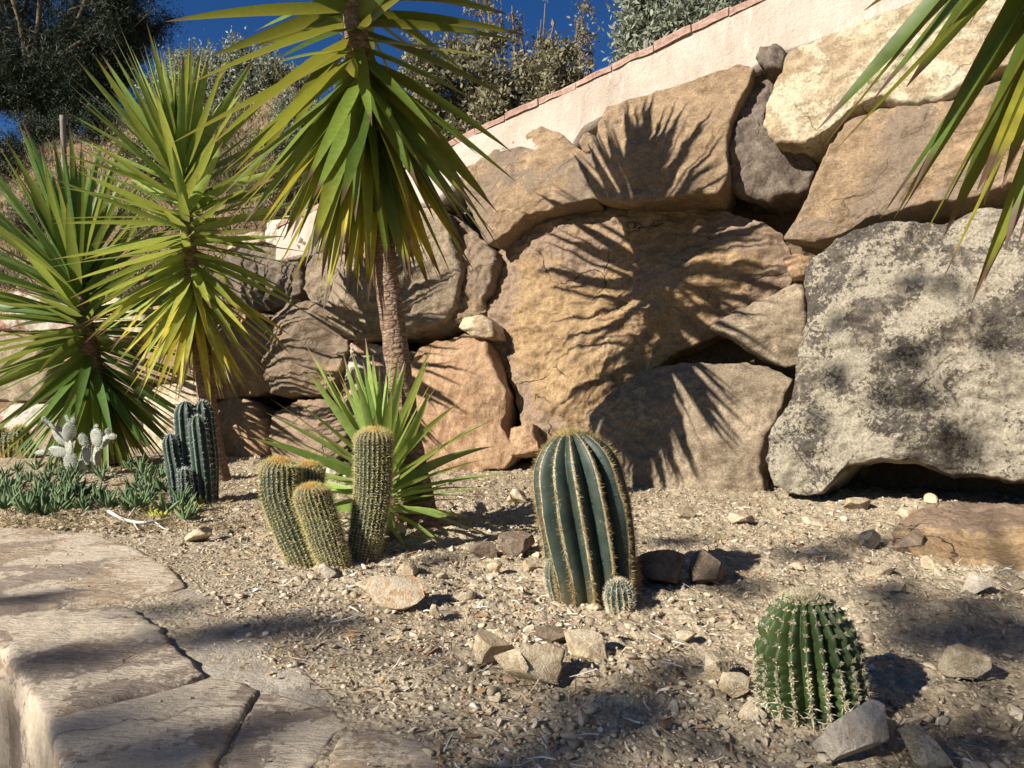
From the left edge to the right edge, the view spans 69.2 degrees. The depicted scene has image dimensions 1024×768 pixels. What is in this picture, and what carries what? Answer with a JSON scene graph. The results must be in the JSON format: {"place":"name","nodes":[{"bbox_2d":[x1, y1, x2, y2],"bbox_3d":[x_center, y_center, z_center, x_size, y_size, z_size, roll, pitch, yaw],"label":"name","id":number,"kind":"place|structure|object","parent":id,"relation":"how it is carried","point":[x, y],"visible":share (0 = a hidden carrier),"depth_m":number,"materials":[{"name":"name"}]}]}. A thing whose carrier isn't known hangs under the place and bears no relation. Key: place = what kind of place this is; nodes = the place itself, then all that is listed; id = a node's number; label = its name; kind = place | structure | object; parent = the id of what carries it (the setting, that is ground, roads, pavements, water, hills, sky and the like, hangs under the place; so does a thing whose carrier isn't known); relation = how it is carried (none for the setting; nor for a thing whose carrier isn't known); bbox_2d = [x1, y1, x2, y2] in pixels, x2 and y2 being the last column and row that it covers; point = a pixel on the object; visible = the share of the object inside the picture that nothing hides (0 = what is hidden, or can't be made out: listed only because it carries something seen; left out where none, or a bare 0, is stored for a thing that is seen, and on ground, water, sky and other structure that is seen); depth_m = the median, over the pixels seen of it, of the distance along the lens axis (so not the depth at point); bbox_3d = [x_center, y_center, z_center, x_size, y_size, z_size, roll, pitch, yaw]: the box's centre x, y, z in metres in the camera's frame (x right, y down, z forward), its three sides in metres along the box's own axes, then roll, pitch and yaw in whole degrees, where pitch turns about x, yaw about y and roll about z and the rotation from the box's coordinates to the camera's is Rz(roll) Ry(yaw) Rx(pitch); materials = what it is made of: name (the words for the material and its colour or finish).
{"place":"outdoors","nodes":[
{"label":"outdoors","id":0,"kind":"place"},
{"bbox_2d":[0,67,480,408],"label":"hillside","id":1,"kind":"structure","parent":0,"point":[470,222],"depth_m":12.54,"materials":[{"name":"plant"}]},
{"bbox_2d":[0,123,35,179],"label":"dark bush","id":2,"kind":"object","parent":1,"relation":"on","point":[13,143],"visible":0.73,"depth_m":18.76,"materials":[{"name":"green plant"}]},
{"bbox_2d":[0,180,47,251],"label":"bush","id":3,"kind":"object","parent":1,"relation":"on","point":[14,218],"visible":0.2,"depth_m":14.14,"materials":[{"name":"green plant"}]},
{"bbox_2d":[7,98,84,151],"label":"bush","id":4,"kind":"object","parent":1,"relation":"on","point":[38,130],"visible":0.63,"depth_m":19.38,"materials":[{"name":"green plant"}]},
{"bbox_2d":[59,115,66,171],"bbox_3d":[-9.611,-4.912,15.923,0.175,1.700,0.114,0,0,0],"label":"fence post","id":5,"kind":"object","parent":1,"relation":"on","point":[63,129],"visible":0.48,"depth_m":15.88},
{"bbox_2d":[0,0,189,154],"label":"pine tree","id":6,"kind":"object","parent":1,"relation":"on","point":[40,65],"visible":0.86,"depth_m":20.68,"materials":[{"name":"plant"}]},
{"bbox_2d":[71,93,125,150],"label":"bush","id":7,"kind":"object","parent":1,"relation":"on","point":[88,132],"visible":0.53,"depth_m":17.21,"materials":[{"name":"green plant"}]},
{"bbox_2d":[104,128,170,186],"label":"bush","id":8,"kind":"object","parent":1,"relation":"on","point":[133,159],"visible":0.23,"depth_m":12.99,"materials":[{"name":"green plant"}]},
{"bbox_2d":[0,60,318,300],"bbox_3d":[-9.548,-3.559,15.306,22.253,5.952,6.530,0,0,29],"label":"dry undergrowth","id":9,"kind":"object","parent":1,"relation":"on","point":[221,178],"visible":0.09,"depth_m":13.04,"materials":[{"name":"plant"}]},
{"bbox_2d":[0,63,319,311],"bbox_3d":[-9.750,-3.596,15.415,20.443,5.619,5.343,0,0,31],"label":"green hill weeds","id":10,"kind":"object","parent":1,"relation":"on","point":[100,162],"visible":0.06,"depth_m":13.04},
{"bbox_2d":[131,28,219,107],"bbox_3d":[-7.863,-7.052,17.262,2.273,2.632,1.867,0,0,0],"label":"olive bush","id":11,"kind":"object","parent":1,"relation":"on","point":[175,57],"visible":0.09,"depth_m":17.00,"materials":[{"name":"green plant"}]},
{"bbox_2d":[169,25,322,122],"bbox_3d":[-5.318,-5.938,14.958,3.286,2.546,2.449,0,0,20],"label":"olive bush","id":12,"kind":"object","parent":1,"relation":"on","point":[232,74],"visible":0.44,"depth_m":14.55,"materials":[{"name":"green plant"}]},
{"bbox_2d":[235,115,296,164],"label":"bush","id":13,"kind":"object","parent":1,"relation":"on","point":[254,135],"visible":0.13,"depth_m":12.28,"materials":[{"name":"green plant"}]},
{"bbox_2d":[260,68,323,175],"bbox_3d":[-3.676,-4.397,12.737,1.312,1.740,1.383,0,0,31],"label":"bush","id":14,"kind":"object","parent":1,"relation":"on","point":[285,96],"visible":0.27,"depth_m":12.42,"materials":[{"name":"green plant"}]},
{"bbox_2d":[397,17,596,216],"bbox_3d":[-0.207,-3.203,10.474,2.824,3.973,1.927,0,0,23],"label":"scrub bush","id":15,"kind":"object","parent":1,"relation":"on","point":[546,73],"visible":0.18,"depth_m":10.15,"materials":[{"name":"green plant"}]},
{"bbox_2d":[463,0,603,83],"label":"bare tree","id":16,"kind":"object","parent":1,"relation":"on","point":[580,34],"visible":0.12,"depth_m":11.46,"materials":[{"name":"brown plant"}]},
{"bbox_2d":[599,0,747,65],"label":"olive tree","id":17,"kind":"object","parent":1,"relation":"on","point":[652,21],"visible":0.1,"depth_m":8.88,"materials":[{"name":"green plant"}]},
{"bbox_2d":[0,0,631,151],"label":"sky","id":18,"kind":"structure","parent":0,"point":[214,29],"materials":[{"name":"blue"}]},
{"bbox_2d":[0,440,1023,767],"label":"ground","id":19,"kind":"structure","parent":0,"point":[190,628],"depth_m":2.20,"materials":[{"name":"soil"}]},
{"bbox_2d":[0,423,37,457],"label":"golden ball cactus","id":20,"kind":"object","parent":19,"relation":"on","point":[6,434],"visible":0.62,"depth_m":6.83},
{"bbox_2d":[0,403,75,441],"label":"boulder","id":21,"kind":"object","parent":19,"relation":"on","point":[25,416],"visible":0.24,"depth_m":9.08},
{"bbox_2d":[0,331,63,402],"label":"boulder","id":22,"kind":"object","parent":21,"relation":"on","point":[13,393],"visible":0.42,"depth_m":9.35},
{"bbox_2d":[35,415,116,473],"bbox_3d":[-3.248,0.462,5.548,0.714,0.468,0.274,0,0,0],"label":"prickly pear","id":23,"kind":"object","parent":19,"relation":"on","point":[65,434],"visible":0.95,"depth_m":5.55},
{"bbox_2d":[0,528,185,616],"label":"stone slab","id":24,"kind":"structure","parent":19,"relation":"on","point":[26,585],"depth_m":2.72,"materials":[{"name":"stone"}]},
{"bbox_2d":[0,606,203,767],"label":"stone slab","id":25,"kind":"structure","parent":19,"relation":"on","point":[58,663],"depth_m":1.83,"materials":[{"name":"stone"}]},
{"bbox_2d":[0,452,204,519],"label":"creeping succulent","id":26,"kind":"object","parent":19,"relation":"on","point":[68,490],"visible":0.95,"depth_m":4.28,"materials":[{"name":"green plant"}]},
{"bbox_2d":[0,118,222,470],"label":"yucca tree","id":27,"kind":"object","parent":19,"relation":"on","point":[90,393],"visible":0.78,"depth_m":6.06,"materials":[{"name":"green plant"}]},
{"bbox_2d":[33,495,206,518],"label":"yellowing succulent","id":28,"kind":"object","parent":19,"relation":"on","point":[158,513],"visible":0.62,"depth_m":3.83,"materials":[{"name":"yellow plant"}]},
{"bbox_2d":[0,485,250,534],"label":"dry leaves","id":29,"kind":"object","parent":19,"relation":"on","point":[58,520],"visible":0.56,"depth_m":3.76,"materials":[{"name":"brown plant"}]},
{"bbox_2d":[48,679,258,767],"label":"stone slab","id":30,"kind":"structure","parent":19,"relation":"on","point":[131,733],"depth_m":1.48,"materials":[{"name":"stone"}]},
{"bbox_2d":[107,506,220,530],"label":"fallen branch","id":31,"kind":"object","parent":19,"relation":"on","point":[134,522],"visible":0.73,"depth_m":3.70,"materials":[{"name":"brown wood"}]},
{"bbox_2d":[42,25,314,480],"bbox_3d":[-2.387,-0.877,5.346,1.902,3.226,1.824,0,0,0],"label":"yucca tree","id":32,"kind":"object","parent":19,"relation":"on","point":[191,307],"visible":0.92,"depth_m":5.20,"materials":[{"name":"green plant"}]},
{"bbox_2d":[143,380,225,450],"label":"boulder","id":33,"kind":"object","parent":19,"relation":"on","point":[155,437],"visible":0.14,"depth_m":7.63,"materials":[{"name":"beige stone"}]},
{"bbox_2d":[137,341,192,384],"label":"boulder","id":34,"kind":"object","parent":33,"relation":"on","point":[159,373],"visible":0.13,"depth_m":7.86,"materials":[{"name":"beige stone"}]},
{"bbox_2d":[161,399,219,504],"bbox_3d":[-1.888,0.412,4.403,0.355,0.660,0.322,0,0,-38],"label":"dark ribbed cactus","id":35,"kind":"object","parent":19,"relation":"on","point":[190,450],"visible":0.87,"depth_m":4.35,"materials":[{"name":"plant"}]},
{"bbox_2d":[184,526,211,540],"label":"stone","id":36,"kind":"object","parent":19,"relation":"on","point":[203,533],"visible":1,"depth_m":3.28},
{"bbox_2d":[143,589,336,706],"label":"stone slab","id":37,"kind":"structure","parent":19,"relation":"on","point":[228,668],"depth_m":1.86,"materials":[{"name":"stone"}]},
{"bbox_2d":[217,397,277,456],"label":"boulder","id":38,"kind":"object","parent":19,"relation":"on","point":[243,421],"visible":0.42,"depth_m":6.86,"materials":[{"name":"orange stone"}]},
{"bbox_2d":[214,314,285,403],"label":"boulder","id":39,"kind":"object","parent":38,"relation":"on","point":[257,391],"visible":0.33,"depth_m":7.13,"materials":[{"name":"orange stone"}]},
{"bbox_2d":[227,694,347,767],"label":"stone slab","id":40,"kind":"structure","parent":19,"relation":"on","point":[271,719],"depth_m":1.47,"materials":[{"name":"stone"}]},
{"bbox_2d":[269,399,354,460],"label":"boulder","id":41,"kind":"object","parent":19,"relation":"on","point":[321,409],"visible":0.46,"depth_m":6.51,"materials":[{"name":"stone"}]},
{"bbox_2d":[256,423,395,569],"bbox_3d":[-0.750,0.475,2.990,0.543,0.636,0.371,0,0,17],"label":"golden column cactus","id":42,"kind":"object","parent":19,"relation":"on","point":[301,511],"visible":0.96,"depth_m":2.92,"materials":[{"name":"green plant"}]},
{"bbox_2d":[319,563,336,577],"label":"stone","id":43,"kind":"object","parent":19,"relation":"on","point":[326,570],"visible":0.96,"depth_m":2.72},
{"bbox_2d":[165,0,533,527],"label":"yucca tree","id":44,"kind":"object","parent":19,"relation":"on","point":[360,140],"visible":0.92,"depth_m":3.71,"materials":[{"name":"green plant"}]},
{"bbox_2d":[355,575,385,594],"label":"stone","id":45,"kind":"object","parent":19,"relation":"on","point":[364,585],"visible":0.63,"depth_m":2.43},
{"bbox_2d":[248,338,503,546],"bbox_3d":[-0.559,0.273,3.507,1.141,0.973,1.181,0,0,39],"label":"yucca rosette","id":46,"kind":"object","parent":19,"relation":"on","point":[369,407],"visible":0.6,"depth_m":3.41,"materials":[{"name":"green plant"}]},
{"bbox_2d":[329,731,448,767],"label":"stone slab","id":47,"kind":"structure","parent":19,"relation":"on","point":[361,749],"depth_m":1.40,"materials":[{"name":"stone"}]},
{"bbox_2d":[385,522,406,537],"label":"stone","id":48,"kind":"object","parent":19,"relation":"on","point":[402,529],"visible":0.62,"depth_m":3.36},
{"bbox_2d":[369,575,424,610],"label":"stone","id":49,"kind":"object","parent":19,"relation":"on","point":[401,592],"visible":1,"depth_m":2.34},
{"bbox_2d":[396,561,417,575],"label":"stone","id":50,"kind":"object","parent":19,"relation":"on","point":[407,568],"visible":0.87,"depth_m":2.71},
{"bbox_2d":[411,333,520,471],"bbox_3d":[-0.327,0.190,6.004,1.034,1.200,0.649,0,0,32],"label":"boulder","id":51,"kind":"object","parent":19,"relation":"on","point":[467,371],"visible":0.69,"depth_m":5.77,"materials":[{"name":"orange stone"}]},
{"bbox_2d":[459,314,506,342],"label":"boulder","id":52,"kind":"object","parent":51,"relation":"on","point":[484,327],"visible":0.94,"depth_m":5.84,"materials":[{"name":"beige stone"}]},
{"bbox_2d":[470,541,496,559],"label":"stone","id":53,"kind":"object","parent":19,"relation":"on","point":[481,549],"visible":0.85,"depth_m":2.97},
{"bbox_2d":[473,628,514,666],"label":"stone","id":54,"kind":"object","parent":19,"relation":"on","point":[487,646],"visible":0.85,"depth_m":1.84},
{"bbox_2d":[498,531,534,557],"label":"stone","id":55,"kind":"object","parent":19,"relation":"on","point":[514,543],"visible":0.9,"depth_m":3.00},
{"bbox_2d":[506,489,527,503],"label":"stone","id":56,"kind":"object","parent":19,"relation":"on","point":[518,496],"visible":0.89,"depth_m":4.44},
{"bbox_2d":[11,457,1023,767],"bbox_3d":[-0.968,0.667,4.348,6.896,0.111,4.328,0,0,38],"label":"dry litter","id":57,"kind":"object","parent":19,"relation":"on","point":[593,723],"visible":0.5,"depth_m":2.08,"materials":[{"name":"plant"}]},
{"bbox_2d":[509,423,545,457],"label":"boulder","id":58,"kind":"object","parent":19,"relation":"on","point":[527,441],"visible":0.81,"depth_m":5.48,"materials":[{"name":"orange stone"}]},
{"bbox_2d":[491,643,564,684],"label":"stone","id":59,"kind":"object","parent":19,"relation":"on","point":[543,663],"visible":1,"depth_m":1.73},
{"bbox_2d":[535,625,565,643],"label":"stone","id":60,"kind":"object","parent":19,"relation":"on","point":[551,634],"visible":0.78,"depth_m":1.99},
{"bbox_2d":[564,629,607,660],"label":"stone","id":61,"kind":"object","parent":19,"relation":"on","point":[586,644],"visible":0.99,"depth_m":1.90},
{"bbox_2d":[529,426,643,614],"bbox_3d":[0.246,0.460,2.461,0.394,0.654,0.355,0,0,21],"label":"blue barrel cactus","id":62,"kind":"object","parent":19,"relation":"on","point":[583,509],"visible":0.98,"depth_m":2.35,"materials":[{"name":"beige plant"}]},
{"bbox_2d":[636,549,684,584],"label":"stone","id":63,"kind":"object","parent":19,"relation":"on","point":[662,566],"visible":0.94,"depth_m":2.53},
{"bbox_2d":[673,506,695,518],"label":"stone","id":64,"kind":"object","parent":19,"relation":"on","point":[683,512],"visible":0.98,"depth_m":3.78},
{"bbox_2d":[689,549,723,583],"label":"stone","id":65,"kind":"object","parent":19,"relation":"on","point":[705,566],"visible":0.96,"depth_m":2.54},
{"bbox_2d":[704,650,730,679],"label":"stone","id":66,"kind":"object","parent":19,"relation":"on","point":[716,664],"visible":0.89,"depth_m":1.74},
{"bbox_2d":[718,672,752,698],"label":"stone","id":67,"kind":"object","parent":19,"relation":"on","point":[733,685],"visible":0.99,"depth_m":1.66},
{"bbox_2d":[728,512,754,523],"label":"stone","id":68,"kind":"object","parent":19,"relation":"on","point":[733,518],"visible":0.98,"depth_m":3.58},
{"bbox_2d":[738,700,766,720],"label":"stone","id":69,"kind":"object","parent":19,"relation":"on","point":[750,708],"visible":0.96,"depth_m":1.54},
{"bbox_2d":[748,586,877,735],"bbox_3d":[0.648,0.612,1.599,0.278,0.346,0.271,0,0,0],"label":"green barrel cactus","id":70,"kind":"object","parent":19,"relation":"on","point":[809,660],"visible":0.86,"depth_m":1.53,"materials":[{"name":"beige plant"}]},
{"bbox_2d":[811,699,889,762],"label":"stone","id":71,"kind":"object","parent":19,"relation":"on","point":[862,727],"visible":0.99,"depth_m":1.37,"materials":[{"name":"stone"}]},
{"bbox_2d":[843,497,870,508],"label":"stone","id":72,"kind":"object","parent":19,"relation":"on","point":[855,502],"visible":0.97,"depth_m":4.05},
{"bbox_2d":[859,529,880,549],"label":"stone","id":73,"kind":"object","parent":19,"relation":"on","point":[871,537],"visible":0.89,"depth_m":3.16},
{"bbox_2d":[861,564,894,577],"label":"stone","id":74,"kind":"object","parent":19,"relation":"on","point":[874,571],"visible":1,"depth_m":2.63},
{"bbox_2d":[765,208,1023,495],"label":"boulder","id":75,"kind":"object","parent":19,"relation":"on","point":[899,361],"visible":0.98,"depth_m":3.99,"materials":[{"name":"stone"}]},
{"bbox_2d":[882,583,906,594],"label":"stone","id":76,"kind":"object","parent":19,"relation":"on","point":[894,588],"visible":0.8,"depth_m":2.40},
{"bbox_2d":[892,528,924,553],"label":"stone","id":77,"kind":"object","parent":19,"relation":"on","point":[915,537],"visible":0.91,"depth_m":3.05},
{"bbox_2d":[817,0,1023,303],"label":"yucca tree","id":78,"kind":"object","parent":19,"relation":"on","point":[1001,130],"visible":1,"depth_m":2.07,"materials":[{"name":"green plant"}]},
{"bbox_2d":[898,724,953,767],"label":"stone","id":79,"kind":"object","parent":19,"relation":"on","point":[924,749],"visible":1,"depth_m":1.36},
{"bbox_2d":[920,556,943,569],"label":"stone","id":80,"kind":"object","parent":19,"relation":"on","point":[929,562],"visible":0.97,"depth_m":2.75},
{"bbox_2d":[892,501,1023,570],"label":"boulder","id":81,"kind":"object","parent":19,"relation":"on","point":[970,532],"visible":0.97,"depth_m":3.15,"materials":[{"name":"stone"}]},
{"bbox_2d":[937,643,991,679],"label":"stone","id":82,"kind":"object","parent":19,"relation":"on","point":[963,661],"visible":0.98,"depth_m":1.74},
{"bbox_2d":[960,574,996,593],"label":"stone","id":83,"kind":"object","parent":19,"relation":"on","point":[974,584],"visible":0.93,"depth_m":2.40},
{"bbox_2d":[987,611,1009,623],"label":"stone","id":84,"kind":"object","parent":19,"relation":"on","point":[997,617],"visible":0.95,"depth_m":2.15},
{"bbox_2d":[61,198,1023,495],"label":"earth bank","id":85,"kind":"structure","parent":0,"point":[877,474],"depth_m":5.21,"materials":[{"name":"soil"}]},
{"bbox_2d":[0,290,72,334],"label":"boulder","id":86,"kind":"object","parent":85,"relation":"on","point":[5,325],"visible":0.25,"depth_m":9.60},
{"bbox_2d":[64,349,161,400],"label":"boulder","id":87,"kind":"object","parent":85,"relation":"on","point":[153,385],"visible":0.02,"depth_m":8.35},
{"bbox_2d":[93,298,159,345],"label":"boulder","id":88,"kind":"object","parent":85,"relation":"on","point":[141,318],"visible":0.09,"depth_m":8.42,"materials":[{"name":"beige stone"}]},
{"bbox_2d":[215,243,309,314],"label":"boulder","id":89,"kind":"object","parent":85,"relation":"on","point":[283,274],"visible":0.48,"depth_m":7.23,"materials":[{"name":"stone"}]},
{"bbox_2d":[228,231,266,250],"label":"boulder","id":90,"kind":"object","parent":89,"relation":"on","point":[260,241],"visible":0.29,"depth_m":7.46,"materials":[{"name":"beige stone"}]},
{"bbox_2d":[265,216,288,245],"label":"boulder","id":91,"kind":"object","parent":89,"relation":"on","point":[271,229],"visible":0.19,"depth_m":7.36,"materials":[{"name":"stone"}]},
{"bbox_2d":[257,299,372,399],"bbox_3d":[-1.815,-0.318,7.009,0.985,0.931,0.863,0,0,31],"label":"boulder","id":92,"kind":"object","parent":85,"relation":"on","point":[310,328],"visible":0.69,"depth_m":6.68,"materials":[{"name":"beige stone"}]},
{"bbox_2d":[303,252,346,304],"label":"boulder","id":93,"kind":"object","parent":92,"relation":"on","point":[314,288],"visible":0.37,"depth_m":6.89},
{"bbox_2d":[338,341,388,423],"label":"boulder","id":94,"kind":"object","parent":85,"relation":"on","point":[358,349],"visible":0.34,"depth_m":6.50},
{"bbox_2d":[324,207,464,344],"bbox_3d":[-0.903,-0.922,6.662,1.454,1.164,1.002,0,0,27],"label":"boulder","id":95,"kind":"object","parent":85,"relation":"on","point":[355,317],"visible":0.41,"depth_m":6.15,"materials":[{"name":"stone"}]},
{"bbox_2d":[424,215,502,339],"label":"boulder","id":96,"kind":"object","parent":85,"relation":"on","point":[480,281],"visible":0.48,"depth_m":6.08,"materials":[{"name":"beige stone"}]},
{"bbox_2d":[276,0,916,261],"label":"plaster wall","id":97,"kind":"structure","parent":85,"relation":"on","point":[726,38],"depth_m":5.39,"materials":[{"name":"paint"}]},
{"bbox_2d":[484,206,793,442],"bbox_3d":[0.952,-0.446,5.881,2.490,1.883,1.229,0,0,26],"label":"boulder","id":98,"kind":"object","parent":85,"relation":"on","point":[588,312],"visible":0.87,"depth_m":5.48,"materials":[{"name":"stone"}]},
{"bbox_2d":[462,126,605,251],"bbox_3d":[0.230,-1.554,6.064,1.227,0.944,0.782,0,0,27],"label":"boulder","id":99,"kind":"object","parent":98,"relation":"on","point":[549,175],"visible":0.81,"depth_m":5.77,"materials":[{"name":"beige stone"}]},
{"bbox_2d":[579,132,595,153],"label":"boulder","id":100,"kind":"object","parent":99,"relation":"on","point":[586,141],"visible":0.49,"depth_m":5.54,"materials":[{"name":"beige stone"}]},
{"bbox_2d":[587,64,754,212],"bbox_3d":[1.250,-1.716,5.509,1.184,0.947,0.846,0,0,32],"label":"boulder","id":101,"kind":"object","parent":98,"relation":"on","point":[663,150],"visible":0.82,"depth_m":5.20,"materials":[{"name":"beige stone"}]},
{"bbox_2d":[587,362,792,493],"bbox_3d":[1.276,0.364,5.153,1.355,1.018,0.925,0,0,31],"label":"boulder","id":102,"kind":"object","parent":85,"relation":"on","point":[696,426],"visible":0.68,"depth_m":4.76,"materials":[{"name":"stone"}]},
{"bbox_2d":[710,281,807,369],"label":"boulder","id":103,"kind":"object","parent":102,"relation":"on","point":[769,329],"visible":0.85,"depth_m":4.76,"materials":[{"name":"stone"}]},
{"bbox_2d":[783,253,812,282],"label":"boulder","id":104,"kind":"object","parent":103,"relation":"on","point":[796,264],"visible":0.62,"depth_m":4.69,"materials":[{"name":"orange stone"}]},
{"bbox_2d":[728,73,817,217],"bbox_3d":[1.895,-1.712,5.258,0.603,1.001,0.885,0,0,32],"label":"boulder","id":105,"kind":"object","parent":85,"relation":"on","point":[768,176],"visible":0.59,"depth_m":5.01,"materials":[{"name":"stone"}]},
{"bbox_2d":[756,43,786,82],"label":"boulder","id":106,"kind":"object","parent":105,"relation":"on","point":[770,59],"visible":0.59,"depth_m":4.91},
{"bbox_2d":[784,81,1023,254],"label":"boulder","id":107,"kind":"object","parent":85,"relation":"on","point":[866,167],"visible":0.56,"depth_m":4.37,"materials":[{"name":"beige stone"}]},
{"bbox_2d":[763,0,1015,169],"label":"boulder","id":108,"kind":"object","parent":107,"relation":"on","point":[815,81],"visible":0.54,"depth_m":4.55,"materials":[{"name":"beige stone"}]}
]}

